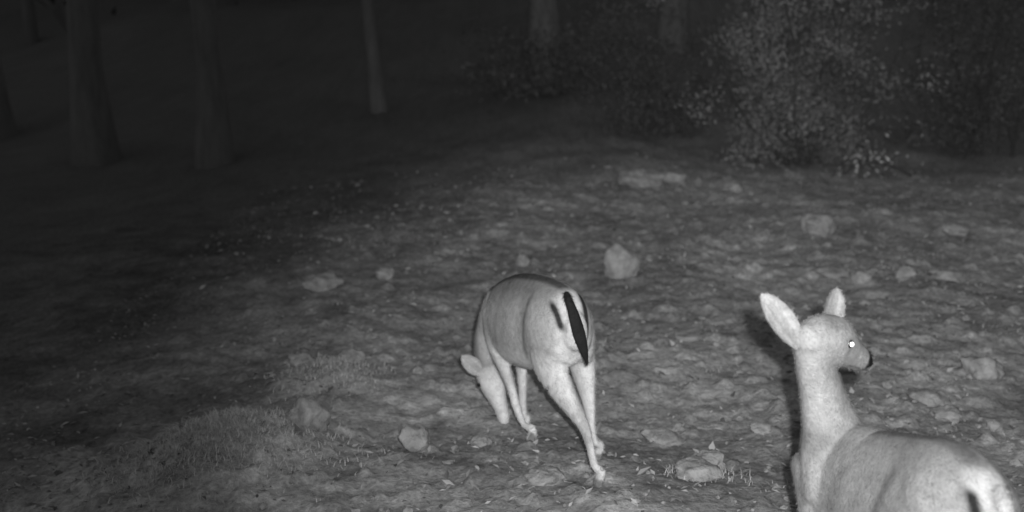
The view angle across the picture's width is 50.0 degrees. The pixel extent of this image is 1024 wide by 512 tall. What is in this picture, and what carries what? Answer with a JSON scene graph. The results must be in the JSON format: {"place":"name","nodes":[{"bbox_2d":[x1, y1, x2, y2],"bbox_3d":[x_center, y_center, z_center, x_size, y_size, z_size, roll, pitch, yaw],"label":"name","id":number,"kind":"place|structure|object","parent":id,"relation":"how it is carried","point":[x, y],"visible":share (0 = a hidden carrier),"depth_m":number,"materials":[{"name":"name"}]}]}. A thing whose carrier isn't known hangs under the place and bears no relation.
{"place":"outdoors","nodes":[
{"label":"outdoors","id":0,"kind":"place"},
{"bbox_2d":[0,0,1023,511],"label":"ground","id":1,"kind":"structure","parent":0,"point":[84,252],"depth_m":9.24,"materials":[{"name":"grey soil"}]},
{"bbox_2d":[0,58,17,140],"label":"tree","id":2,"kind":"object","parent":1,"relation":"on","point":[8,128],"visible":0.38,"depth_m":18.84,"materials":[{"name":"black plant"}]},
{"bbox_2d":[66,0,122,166],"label":"tree","id":3,"kind":"object","parent":1,"relation":"on","point":[94,141],"visible":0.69,"depth_m":15.71,"materials":[{"name":"grey plant"}]},
{"bbox_2d":[21,0,293,43],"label":"distant trees","id":4,"kind":"object","parent":1,"relation":"on","point":[30,22],"visible":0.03,"depth_m":27.41,"materials":[{"name":"black plant"}]},
{"bbox_2d":[190,0,234,169],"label":"tree","id":5,"kind":"object","parent":1,"relation":"on","point":[214,147],"visible":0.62,"depth_m":14.76,"materials":[{"name":"grey plant"}]},
{"bbox_2d":[288,353,313,368],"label":"rock","id":6,"kind":"object","parent":1,"relation":"on","point":[296,359],"visible":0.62,"depth_m":6.19,"materials":[{"name":"stone"}]},
{"bbox_2d":[289,395,330,431],"bbox_3d":[-0.959,0.751,5.160,0.201,0.199,0.189,-11,17,-36],"label":"rock","id":7,"kind":"object","parent":1,"relation":"on","point":[307,411],"visible":0.85,"depth_m":5.10,"materials":[{"name":"stone"}]},
{"bbox_2d":[302,272,343,291],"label":"rock","id":8,"kind":"object","parent":1,"relation":"on","point":[324,281],"visible":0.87,"depth_m":8.07,"materials":[{"name":"stone"}]},
{"bbox_2d":[339,349,365,362],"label":"rock","id":9,"kind":"object","parent":1,"relation":"on","point":[349,354],"visible":0.81,"depth_m":6.30,"materials":[{"name":"stone"}]},
{"bbox_2d":[361,0,388,113],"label":"tree","id":10,"kind":"object","parent":1,"relation":"on","point":[377,99],"visible":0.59,"depth_m":17.18,"materials":[{"name":"grey plant"}]},
{"bbox_2d":[375,266,394,279],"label":"rock","id":11,"kind":"object","parent":1,"relation":"on","point":[385,273],"visible":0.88,"depth_m":8.29,"materials":[{"name":"stone"}]},
{"bbox_2d":[398,423,429,451],"bbox_3d":[-0.442,0.846,5.041,0.142,0.141,0.164,6,15,21],"label":"rock","id":12,"kind":"object","parent":1,"relation":"on","point":[415,437],"visible":0.98,"depth_m":4.99,"materials":[{"name":"stone"}]},
{"bbox_2d":[469,434,492,446],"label":"rock","id":13,"kind":"object","parent":1,"relation":"on","point":[482,440],"visible":0.94,"depth_m":5.16,"materials":[{"name":"stone"}]},
{"bbox_2d":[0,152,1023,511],"bbox_3d":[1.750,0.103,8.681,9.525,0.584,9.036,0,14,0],"label":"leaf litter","id":14,"kind":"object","parent":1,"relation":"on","point":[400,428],"visible":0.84,"depth_m":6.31,"materials":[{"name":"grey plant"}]},
{"bbox_2d":[22,164,1021,511],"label":"grass","id":15,"kind":"structure","parent":1,"relation":"on","point":[214,424],"depth_m":4.87,"materials":[{"name":"grey plant"}]},
{"bbox_2d":[515,254,529,266],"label":"rock","id":16,"kind":"object","parent":1,"relation":"on","point":[523,260],"visible":0.94,"depth_m":8.76,"materials":[{"name":"stone"}]},
{"bbox_2d":[461,272,606,487],"bbox_3d":[0.112,0.503,4.987,0.364,0.956,1.225,-7,16,-27],"label":"deer","id":17,"kind":"object","parent":1,"relation":"on","point":[542,326],"visible":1,"depth_m":4.77},
{"bbox_2d":[523,465,565,486],"bbox_3d":[0.137,0.937,4.675,0.173,0.070,0.159,-6,15,-23],"label":"rock","id":18,"kind":"object","parent":1,"relation":"on","point":[543,475],"visible":0.98,"depth_m":4.63,"materials":[{"name":"stone"}]},
{"bbox_2d":[525,0,565,85],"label":"tree","id":19,"kind":"object","parent":1,"relation":"on","point":[543,6],"visible":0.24,"depth_m":17.40,"materials":[{"name":"grey plant"}]},
{"bbox_2d":[401,0,702,104],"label":"shrub","id":20,"kind":"object","parent":1,"relation":"on","point":[534,78],"visible":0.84,"depth_m":16.63,"materials":[{"name":"grey plant"}]},
{"bbox_2d":[107,169,1023,511],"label":"gravel","id":21,"kind":"structure","parent":1,"relation":"on","point":[993,425],"depth_m":6.30,"materials":[{"name":"grey gravel"}]},
{"bbox_2d":[603,243,640,278],"bbox_3d":[0.826,0.068,8.380,0.299,0.353,0.260,-4,15,-16],"label":"rock","id":22,"kind":"object","parent":1,"relation":"on","point":[620,261],"visible":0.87,"depth_m":8.28,"materials":[{"name":"stone"}]},
{"bbox_2d":[617,168,665,188],"bbox_3d":[1.372,-0.830,11.658,0.510,0.223,0.528,4,15,16],"label":"rock","id":23,"kind":"object","parent":1,"relation":"on","point":[638,178],"visible":1,"depth_m":11.53,"materials":[{"name":"stone"}]},
{"bbox_2d":[526,0,792,142],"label":"shrub","id":24,"kind":"object","parent":1,"relation":"on","point":[642,103],"visible":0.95,"depth_m":14.04,"materials":[{"name":"grey plant"}]},
{"bbox_2d":[640,427,686,445],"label":"rock","id":25,"kind":"object","parent":1,"relation":"on","point":[664,436],"visible":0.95,"depth_m":5.30,"materials":[{"name":"stone"}]},
{"bbox_2d":[653,0,689,54],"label":"tree","id":26,"kind":"object","parent":1,"relation":"on","point":[661,27],"visible":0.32,"depth_m":20.32,"materials":[{"name":"grey plant"}]},
{"bbox_2d":[662,170,686,181],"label":"rock","id":27,"kind":"object","parent":1,"relation":"on","point":[674,176],"visible":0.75,"depth_m":11.74,"materials":[{"name":"stone"}]},
{"bbox_2d":[674,330,701,341],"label":"rock","id":28,"kind":"object","parent":1,"relation":"on","point":[682,335],"visible":1,"depth_m":6.88,"materials":[{"name":"stone"}]},
{"bbox_2d":[675,455,722,481],"bbox_3d":[0.804,0.941,4.755,0.207,0.102,0.186,12,18,39],"label":"rock","id":29,"kind":"object","parent":1,"relation":"on","point":[698,468],"visible":0.84,"depth_m":4.71,"materials":[{"name":"stone"}]},
{"bbox_2d":[697,449,725,470],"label":"rock","id":30,"kind":"object","parent":1,"relation":"on","point":[715,457],"visible":0.48,"depth_m":4.83,"materials":[{"name":"stone"}]},
{"bbox_2d":[721,179,743,193],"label":"rock","id":31,"kind":"object","parent":1,"relation":"on","point":[733,186],"visible":0.98,"depth_m":11.20,"materials":[{"name":"stone"}]},
{"bbox_2d":[750,422,771,434],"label":"rock","id":32,"kind":"object","parent":1,"relation":"on","point":[762,428],"visible":1,"depth_m":5.34,"materials":[{"name":"stone"}]},
{"bbox_2d":[616,0,964,172],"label":"shrub","id":33,"kind":"object","parent":1,"relation":"on","point":[803,112],"visible":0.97,"depth_m":12.49,"materials":[{"name":"grey plant"}]},
{"bbox_2d":[801,0,831,80],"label":"tree","id":34,"kind":"object","parent":1,"relation":"on","point":[808,33],"visible":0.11,"depth_m":18.52,"materials":[{"name":"grey plant"}]},
{"bbox_2d":[800,213,836,237],"bbox_3d":[2.658,-0.252,9.522,0.302,0.252,0.306,0,14,1],"label":"rock","id":35,"kind":"object","parent":1,"relation":"on","point":[823,225],"visible":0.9,"depth_m":9.42,"materials":[{"name":"stone"}]},
{"bbox_2d":[810,265,850,278],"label":"rock","id":36,"kind":"object","parent":1,"relation":"on","point":[831,272],"visible":0.99,"depth_m":8.26,"materials":[{"name":"stone"}]},
{"bbox_2d":[850,270,872,284],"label":"rock","id":37,"kind":"object","parent":1,"relation":"on","point":[859,277],"visible":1,"depth_m":8.04,"materials":[{"name":"stone"}]},
{"bbox_2d":[830,134,923,178],"bbox_3d":[3.949,-0.981,11.965,1.021,0.645,0.626,5,15,19],"label":"shrub","id":38,"kind":"object","parent":1,"relation":"on","point":[857,169],"visible":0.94,"depth_m":11.98,"materials":[{"name":"grey plant"}]},
{"bbox_2d":[758,286,1022,511],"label":"deer","id":39,"kind":"object","parent":1,"relation":"on","point":[844,459],"visible":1,"depth_m":3.08},
{"bbox_2d":[894,266,916,279],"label":"rock","id":40,"kind":"object","parent":1,"relation":"on","point":[905,272],"visible":0.98,"depth_m":8.10,"materials":[{"name":"stone"}]},
{"bbox_2d":[814,0,1023,161],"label":"shrub","id":41,"kind":"object","parent":1,"relation":"on","point":[963,137],"visible":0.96,"depth_m":13.50,"materials":[{"name":"grey plant"}]},
{"bbox_2d":[906,388,951,406],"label":"rock","id":42,"kind":"object","parent":1,"relation":"on","point":[932,398],"visible":0.86,"depth_m":5.74,"materials":[{"name":"stone"}]},
{"bbox_2d":[929,404,962,423],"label":"rock","id":43,"kind":"object","parent":1,"relation":"on","point":[949,412],"visible":0.89,"depth_m":5.55,"materials":[{"name":"stone"}]},
{"bbox_2d":[929,267,965,281],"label":"rock","id":44,"kind":"object","parent":1,"relation":"on","point":[945,273],"visible":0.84,"depth_m":8.15,"materials":[{"name":"stone"}]},
{"bbox_2d":[940,221,971,236],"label":"rock","id":45,"kind":"object","parent":1,"relation":"on","point":[957,228],"visible":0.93,"depth_m":9.54,"materials":[{"name":"stone"}]},
{"bbox_2d":[960,356,1005,382],"bbox_3d":[2.668,0.645,6.213,0.206,0.184,0.230,-6,15,-24],"label":"rock","id":46,"kind":"object","parent":1,"relation":"on","point":[987,369],"visible":0.91,"depth_m":6.14,"materials":[{"name":"stone"}]}
]}

